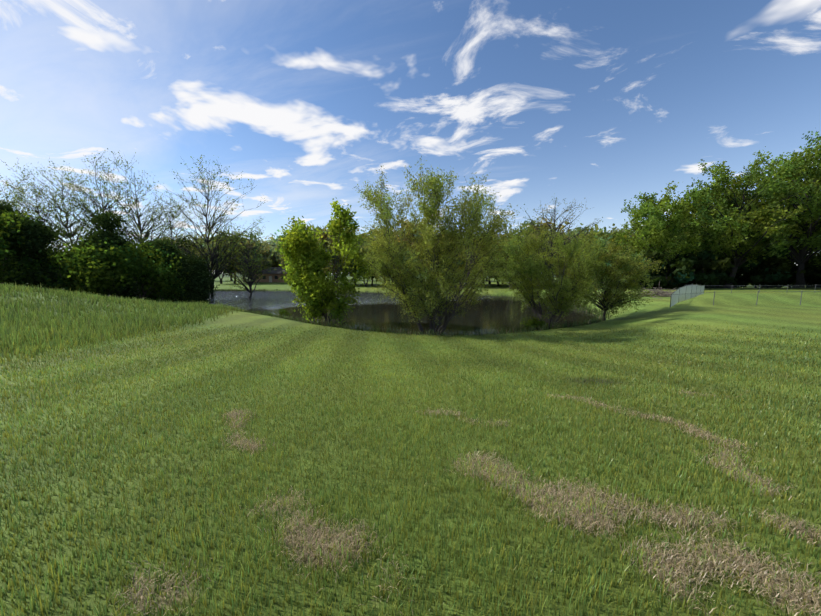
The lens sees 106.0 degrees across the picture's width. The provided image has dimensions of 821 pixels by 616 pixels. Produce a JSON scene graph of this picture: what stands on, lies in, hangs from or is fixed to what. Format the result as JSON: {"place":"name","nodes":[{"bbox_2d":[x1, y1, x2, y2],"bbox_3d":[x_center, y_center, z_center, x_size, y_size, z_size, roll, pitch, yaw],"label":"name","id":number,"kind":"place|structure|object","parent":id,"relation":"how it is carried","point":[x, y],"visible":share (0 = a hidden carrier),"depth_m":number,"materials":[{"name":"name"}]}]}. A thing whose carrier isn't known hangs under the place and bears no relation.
{"place":"outdoors","nodes":[
{"label":"outdoors","id":0,"kind":"place"},
{"bbox_2d":[175,291,596,335],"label":"pond water","id":1,"kind":"structure","parent":0,"point":[370,310],"depth_m":28.96,"materials":[{"name":"black liquid"}]},
{"bbox_2d":[0,273,820,615],"bbox_3d":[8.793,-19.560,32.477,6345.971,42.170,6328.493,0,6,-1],"label":"ground","id":2,"kind":"structure","parent":0,"point":[740,311],"depth_m":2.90,"materials":[{"name":"green plant"}]},
{"bbox_2d":[0,196,26,285],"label":"cedar tree","id":3,"kind":"object","parent":2,"relation":"on","point":[6,207],"visible":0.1,"depth_m":33.06,"materials":[{"name":"green plant"}]},
{"bbox_2d":[0,210,26,246],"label":"tree","id":4,"kind":"object","parent":2,"relation":"on","point":[9,218],"visible":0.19,"depth_m":27.38,"materials":[{"name":"green plant"}]},
{"bbox_2d":[0,188,35,221],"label":"tall tree","id":5,"kind":"object","parent":2,"relation":"on","point":[15,203],"visible":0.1,"depth_m":43.46,"materials":[{"name":"green plant"}]},
{"bbox_2d":[0,208,56,286],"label":"tree","id":6,"kind":"object","parent":2,"relation":"on","point":[4,243],"visible":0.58,"depth_m":26.80,"materials":[{"name":"green plant"}]},
{"bbox_2d":[0,209,69,289],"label":"cedar tree","id":7,"kind":"object","parent":2,"relation":"on","point":[37,244],"visible":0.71,"depth_m":28.12,"materials":[{"name":"green plant"}]},
{"bbox_2d":[0,175,85,252],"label":"tall tree","id":8,"kind":"object","parent":2,"relation":"on","point":[59,246],"visible":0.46,"depth_m":41.76,"materials":[{"name":"green plant"}]},
{"bbox_2d":[10,238,87,293],"bbox_3d":[-34.722,-3.355,30.042,7.125,6.667,6.767,0,6,-1],"label":"bush","id":9,"kind":"object","parent":2,"relation":"on","point":[67,283],"visible":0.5,"depth_m":29.55,"materials":[{"name":"green plant"}]},
{"bbox_2d":[18,219,88,292],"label":"cedar tree","id":10,"kind":"object","parent":2,"relation":"on","point":[58,250],"depth_m":32.02,"materials":[{"name":"green plant"}]},
{"bbox_2d":[0,160,115,249],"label":"tall tree","id":11,"kind":"object","parent":2,"relation":"on","point":[67,222],"visible":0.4,"depth_m":44.60,"materials":[{"name":"green plant"}]},
{"bbox_2d":[63,240,111,295],"bbox_3d":[-36.437,-4.147,34.693,5.034,7.309,6.399,-6,8,-42],"label":"bush","id":12,"kind":"object","parent":2,"relation":"on","point":[74,250],"depth_m":34.02,"materials":[{"name":"green plant"}]},
{"bbox_2d":[21,148,159,243],"bbox_3d":[-41.622,-11.081,41.358,13.783,20.252,12.151,5,8,36],"label":"tall tree","id":13,"kind":"object","parent":2,"relation":"on","point":[80,204],"visible":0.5,"depth_m":40.86,"materials":[{"name":"brown plant"}]},
{"bbox_2d":[46,237,162,297],"bbox_3d":[-28.120,-3.364,28.373,6.518,6.372,6.851,0,6,-1],"label":"bush","id":14,"kind":"object","parent":2,"relation":"on","point":[95,274],"visible":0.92,"depth_m":27.55,"materials":[{"name":"green plant"}]},
{"bbox_2d":[69,206,164,300],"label":"cedar tree","id":15,"kind":"object","parent":2,"relation":"on","point":[108,222],"visible":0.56,"depth_m":29.40,"materials":[{"name":"green plant"}]},
{"bbox_2d":[0,281,245,361],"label":"tall grass","id":16,"kind":"structure","parent":2,"relation":"on","point":[8,314],"depth_m":16.17,"materials":[{"name":"green plant"}]},
{"bbox_2d":[66,151,190,247],"bbox_3d":[-39.411,-10.887,44.609,14.597,21.013,13.155,4,7,33],"label":"tall tree","id":17,"kind":"object","parent":2,"relation":"on","point":[132,213],"visible":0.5,"depth_m":43.17,"materials":[{"name":"brown plant"}]},
{"bbox_2d":[112,240,172,300],"bbox_3d":[-29.587,-3.790,33.989,6.791,7.925,6.376,2,7,18],"label":"bush","id":18,"kind":"object","parent":2,"relation":"on","point":[143,287],"visible":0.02,"depth_m":33.01,"materials":[{"name":"green plant"}]},
{"bbox_2d":[103,236,187,299],"bbox_3d":[-26.881,-3.628,31.252,7.472,6.977,8.334,-2,7,-19],"label":"bush","id":19,"kind":"object","parent":2,"relation":"on","point":[166,276],"visible":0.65,"depth_m":30.95,"materials":[{"name":"green plant"}]},
{"bbox_2d":[126,260,190,301],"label":"bush","id":20,"kind":"object","parent":2,"relation":"on","point":[173,297],"visible":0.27,"depth_m":33.11,"materials":[{"name":"green plant"}]},
{"bbox_2d":[137,237,187,301],"bbox_3d":[-27.619,-3.799,34.131,5.853,8.008,5.071,0,6,-1],"label":"bush","id":21,"kind":"object","parent":2,"relation":"on","point":[157,244],"visible":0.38,"depth_m":33.47,"materials":[{"name":"green plant"}]},
{"bbox_2d":[115,194,220,264],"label":"tall tree","id":22,"kind":"object","parent":2,"relation":"on","point":[183,250],"visible":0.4,"depth_m":43.77,"materials":[{"name":"green plant"}]},
{"bbox_2d":[157,237,201,254],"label":"tree","id":23,"kind":"object","parent":2,"relation":"on","point":[179,245],"depth_m":114.67,"materials":[{"name":"green plant"}]},
{"bbox_2d":[165,232,215,302],"bbox_3d":[-27.833,-4.415,37.151,6.868,9.655,7.337,0,6,-1],"label":"bush","id":24,"kind":"object","parent":2,"relation":"on","point":[195,284],"visible":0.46,"depth_m":37.29,"materials":[{"name":"green plant"}]},
{"bbox_2d":[181,234,210,253],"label":"tree","id":25,"kind":"object","parent":2,"relation":"on","point":[199,240],"visible":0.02,"depth_m":124.01,"materials":[{"name":"green plant"}]},
{"bbox_2d":[177,252,219,301],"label":"bush","id":26,"kind":"object","parent":2,"relation":"on","point":[203,267],"visible":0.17,"depth_m":40.57,"materials":[{"name":"green plant"}]},
{"bbox_2d":[134,155,267,298],"bbox_3d":[-29.091,-10.266,44.161,15.556,21.800,14.028,2,7,21],"label":"tall tree","id":27,"kind":"object","parent":2,"relation":"on","point":[218,272],"visible":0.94,"depth_m":43.64,"materials":[{"name":"brown plant"}]},
{"bbox_2d":[190,240,239,283],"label":"tree","id":28,"kind":"object","parent":2,"relation":"on","point":[231,269],"visible":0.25,"depth_m":89.99,"materials":[{"name":"green plant"}]},
{"bbox_2d":[199,229,258,283],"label":"tree","id":29,"kind":"object","parent":2,"relation":"on","point":[213,243],"visible":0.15,"depth_m":89.86,"materials":[{"name":"green plant"}]},
{"bbox_2d":[208,216,276,297],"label":"tree","id":30,"kind":"object","parent":2,"relation":"on","point":[250,276],"visible":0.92,"depth_m":46.15,"materials":[{"name":"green plant"}]},
{"bbox_2d":[230,236,271,274],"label":"tree","id":31,"kind":"object","parent":2,"relation":"on","point":[265,254],"visible":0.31,"depth_m":92.17,"materials":[{"name":"green plant"}]},
{"bbox_2d":[233,231,271,281],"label":"tree","id":32,"kind":"object","parent":2,"relation":"on","point":[259,240],"visible":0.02,"depth_m":106.58,"materials":[{"name":"green plant"}]},
{"bbox_2d":[262,239,279,266],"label":"tree","id":33,"kind":"object","parent":2,"relation":"on","point":[275,262],"visible":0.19,"depth_m":129.77,"materials":[{"name":"green plant"}]},
{"bbox_2d":[252,267,293,282],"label":"house","id":34,"kind":"structure","parent":2,"relation":"on","point":[273,275],"depth_m":106.39,"materials":[{"name":"brick"}]},
{"bbox_2d":[265,230,283,246],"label":"tree","id":35,"kind":"object","parent":2,"relation":"on","point":[272,239],"visible":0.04,"depth_m":139.55,"materials":[{"name":"green plant"}]},
{"bbox_2d":[271,241,294,272],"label":"tree","id":36,"kind":"object","parent":2,"relation":"on","point":[277,258],"visible":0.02,"depth_m":104.43,"materials":[{"name":"green plant"}]},
{"bbox_2d":[279,309,289,314],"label":"bush","id":37,"kind":"object","parent":2,"relation":"on","point":[282,311],"visible":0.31,"depth_m":27.25,"materials":[{"name":"green plant"}]},
{"bbox_2d":[271,228,321,271],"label":"tree","id":38,"kind":"object","parent":2,"relation":"on","point":[279,254],"visible":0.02,"depth_m":85.98,"materials":[{"name":"green plant"}]},
{"bbox_2d":[274,198,374,323],"bbox_3d":[-5.793,-2.916,21.763,6.540,9.492,6.123,0,6,-1],"label":"maple tree","id":39,"kind":"object","parent":2,"relation":"on","point":[305,258],"visible":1,"depth_m":20.99,"materials":[{"name":"green plant"}]},
{"bbox_2d":[310,224,362,284],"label":"tree","id":40,"kind":"object","parent":2,"relation":"on","point":[329,242],"visible":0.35,"depth_m":74.06,"materials":[{"name":"green plant"}]},
{"bbox_2d":[346,242,380,286],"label":"tree","id":41,"kind":"object","parent":2,"relation":"on","point":[362,250],"visible":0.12,"depth_m":71.41,"materials":[{"name":"green plant"}]},
{"bbox_2d":[133,288,612,335],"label":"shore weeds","id":42,"kind":"object","parent":2,"relation":"on","point":[563,326],"visible":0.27,"depth_m":20.55,"materials":[{"name":"green plant"}]},
{"bbox_2d":[357,226,410,283],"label":"tree","id":43,"kind":"object","parent":2,"relation":"on","point":[374,231],"visible":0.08,"depth_m":77.17,"materials":[{"name":"green plant"}]},
{"bbox_2d":[370,215,439,266],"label":"tree","id":44,"kind":"object","parent":2,"relation":"on","point":[406,238],"visible":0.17,"depth_m":69.36,"materials":[{"name":"green plant"}]},
{"bbox_2d":[394,239,433,273],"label":"tree","id":45,"kind":"object","parent":2,"relation":"on","point":[408,257],"visible":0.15,"depth_m":67.12,"materials":[{"name":"green plant"}]},
{"bbox_2d":[343,156,520,332],"bbox_3d":[1.196,-3.030,19.003,10.183,11.127,9.768,0,6,-1],"label":"willow tree","id":46,"kind":"object","parent":2,"relation":"on","point":[480,244],"visible":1,"depth_m":17.06,"materials":[{"name":"green plant"}]},
{"bbox_2d":[424,251,449,281],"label":"tree","id":47,"kind":"object","parent":2,"relation":"on","point":[435,265],"visible":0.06,"depth_m":73.59,"materials":[{"name":"green plant"}]},
{"bbox_2d":[428,229,482,270],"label":"tree","id":48,"kind":"object","parent":2,"relation":"on","point":[463,261],"visible":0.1,"depth_m":68.38,"materials":[{"name":"green plant"}]},
{"bbox_2d":[481,239,508,285],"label":"tree","id":49,"kind":"object","parent":2,"relation":"on","point":[495,277],"visible":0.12,"depth_m":72.28,"materials":[{"name":"green plant"}]},
{"bbox_2d":[488,233,539,288],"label":"tree","id":50,"kind":"object","parent":2,"relation":"on","point":[520,248],"visible":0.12,"depth_m":60.89,"materials":[{"name":"green plant"}]},
{"bbox_2d":[501,218,568,248],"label":"tree","id":51,"kind":"object","parent":2,"relation":"on","point":[512,229],"visible":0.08,"depth_m":70.60,"materials":[{"name":"green plant"}]},
{"bbox_2d":[520,313,551,327],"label":"willow bush","id":52,"kind":"object","parent":2,"relation":"on","point":[533,322],"visible":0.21,"depth_m":21.15,"materials":[{"name":"green plant"}]},
{"bbox_2d":[520,217,570,275],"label":"tree","id":53,"kind":"object","parent":2,"relation":"on","point":[550,223],"visible":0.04,"depth_m":67.73,"materials":[{"name":"green plant"}]},
{"bbox_2d":[490,222,611,326],"bbox_3d":[9.398,-1.956,21.162,7.310,8.085,7.107,0,6,-1],"label":"willow tree","id":54,"kind":"object","parent":2,"relation":"on","point":[561,296],"visible":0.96,"depth_m":20.22,"materials":[{"name":"green plant"}]},
{"bbox_2d":[518,193,602,288],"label":"tree","id":55,"kind":"object","parent":2,"relation":"on","point":[555,230],"visible":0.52,"depth_m":58.95,"materials":[{"name":"green plant"}]},
{"bbox_2d":[554,233,589,274],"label":"tree","id":56,"kind":"object","parent":2,"relation":"on","point":[572,241],"visible":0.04,"depth_m":60.80,"materials":[{"name":"green plant"}]},
{"bbox_2d":[570,223,609,235],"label":"tree","id":57,"kind":"object","parent":2,"relation":"on","point":[576,232],"visible":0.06,"depth_m":74.81,"materials":[{"name":"green plant"}]},
{"bbox_2d":[573,224,635,288],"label":"tree","id":58,"kind":"object","parent":2,"relation":"on","point":[606,236],"visible":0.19,"depth_m":55.34,"materials":[{"name":"green plant"}]},
{"bbox_2d":[558,241,664,320],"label":"tree","id":59,"kind":"object","parent":2,"relation":"on","point":[627,276],"visible":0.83,"depth_m":21.25,"materials":[{"name":"green plant"}]},
{"bbox_2d":[610,225,632,232],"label":"tree","id":60,"kind":"object","parent":2,"relation":"on","point":[618,229],"depth_m":121.60,"materials":[{"name":"green plant"}]},
{"bbox_2d":[608,223,665,250],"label":"tree","id":61,"kind":"object","parent":2,"relation":"on","point":[624,230],"depth_m":66.25,"materials":[{"name":"green plant"}]},
{"bbox_2d":[630,258,666,288],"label":"understory bush","id":62,"kind":"object","parent":2,"relation":"on","point":[661,279],"visible":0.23,"depth_m":45.76,"materials":[{"name":"green plant"}]},
{"bbox_2d":[610,181,705,270],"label":"tree","id":63,"kind":"object","parent":2,"relation":"on","point":[655,233],"visible":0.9,"depth_m":47.22,"materials":[{"name":"green plant"}]},
{"bbox_2d":[649,263,668,288],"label":"understory bush","id":64,"kind":"object","parent":2,"relation":"on","point":[662,271],"depth_m":48.90,"materials":[{"name":"green plant"}]},
{"bbox_2d":[641,281,676,298],"bbox_3d":[24.976,-1.959,31.420,6.496,1.640,4.969,-2,7,-21],"label":"brush pile","id":65,"kind":"object","parent":2,"relation":"on","point":[663,293],"visible":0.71,"depth_m":31.04,"materials":[{"name":"brown plant"}]},
{"bbox_2d":[641,247,695,288],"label":"understory bush","id":66,"kind":"object","parent":2,"relation":"on","point":[685,273],"visible":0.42,"depth_m":45.43,"materials":[{"name":"green plant"}]},
{"bbox_2d":[658,213,704,261],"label":"tree","id":67,"kind":"object","parent":2,"relation":"on","point":[675,239],"depth_m":59.49,"materials":[{"name":"green plant"}]},
{"bbox_2d":[671,250,725,287],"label":"understory bush","id":68,"kind":"object","parent":2,"relation":"on","point":[704,263],"visible":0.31,"depth_m":47.10,"materials":[{"name":"green plant"}]},
{"bbox_2d":[663,247,739,288],"bbox_3d":[44.704,-6.026,47.512,9.771,6.758,8.936,0,6,-1],"label":"understory bush","id":69,"kind":"object","parent":2,"relation":"on","point":[702,278],"visible":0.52,"depth_m":46.13,"materials":[{"name":"green plant"}]},
{"bbox_2d":[663,180,767,268],"bbox_3d":[50.158,-12.076,53.260,13.438,18.124,15.383,0,6,-1],"label":"tree","id":70,"kind":"object","parent":2,"relation":"on","point":[737,196],"visible":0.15,"depth_m":49.65,"materials":[{"name":"green plant"}]},
{"bbox_2d":[726,260,750,287],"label":"understory bush","id":71,"kind":"object","parent":2,"relation":"on","point":[739,281],"visible":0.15,"depth_m":50.09,"materials":[{"name":"green plant"}]},
{"bbox_2d":[670,146,815,287],"bbox_3d":[48.862,-13.011,47.775,15.397,20.722,15.151,4,8,35],"label":"tree","id":72,"kind":"object","parent":2,"relation":"on","point":[734,234],"visible":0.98,"depth_m":44.57,"materials":[{"name":"green plant"}]},
{"bbox_2d":[670,284,820,306],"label":"fence","id":73,"kind":"object","parent":2,"relation":"on","point":[683,293],"visible":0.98,"depth_m":26.37,"materials":[{"name":"grey metal"}]},
{"bbox_2d":[711,146,820,287],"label":"tree","id":74,"kind":"object","parent":2,"relation":"on","point":[773,161],"visible":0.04,"depth_m":50.00,"materials":[{"name":"green plant"}]},
{"bbox_2d":[737,131,820,287],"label":"tree","id":75,"kind":"object","parent":2,"relation":"on","point":[800,261],"visible":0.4,"depth_m":45.58,"materials":[{"name":"green plant"}]},
{"bbox_2d":[762,262,796,287],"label":"understory bush","id":76,"kind":"object","parent":2,"relation":"on","point":[791,279],"visible":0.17,"depth_m":50.68,"materials":[{"name":"green plant"}]},
{"bbox_2d":[774,250,820,287],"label":"understory bush","id":77,"kind":"object","parent":2,"relation":"on","point":[811,262],"visible":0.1,"depth_m":51.10,"materials":[{"name":"green plant"}]},
{"bbox_2d":[783,161,820,266],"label":"tree","id":78,"kind":"object","parent":2,"relation":"on","point":[818,256],"visible":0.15,"depth_m":46.13,"materials":[{"name":"green plant"}]},
{"bbox_2d":[790,263,820,287],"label":"understory bush","id":79,"kind":"object","parent":2,"relation":"on","point":[813,272],"visible":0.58,"depth_m":47.74,"materials":[{"name":"green plant"}]},
{"bbox_2d":[806,279,820,287],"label":"understory bush","id":80,"kind":"object","parent":2,"relation":"on","point":[809,286],"visible":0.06,"depth_m":55.38,"materials":[{"name":"green plant"}]},
{"bbox_2d":[0,0,820,272],"label":"sky","id":81,"kind":"structure","parent":0,"point":[598,104],"materials":[{"name":"blue"}]}
]}

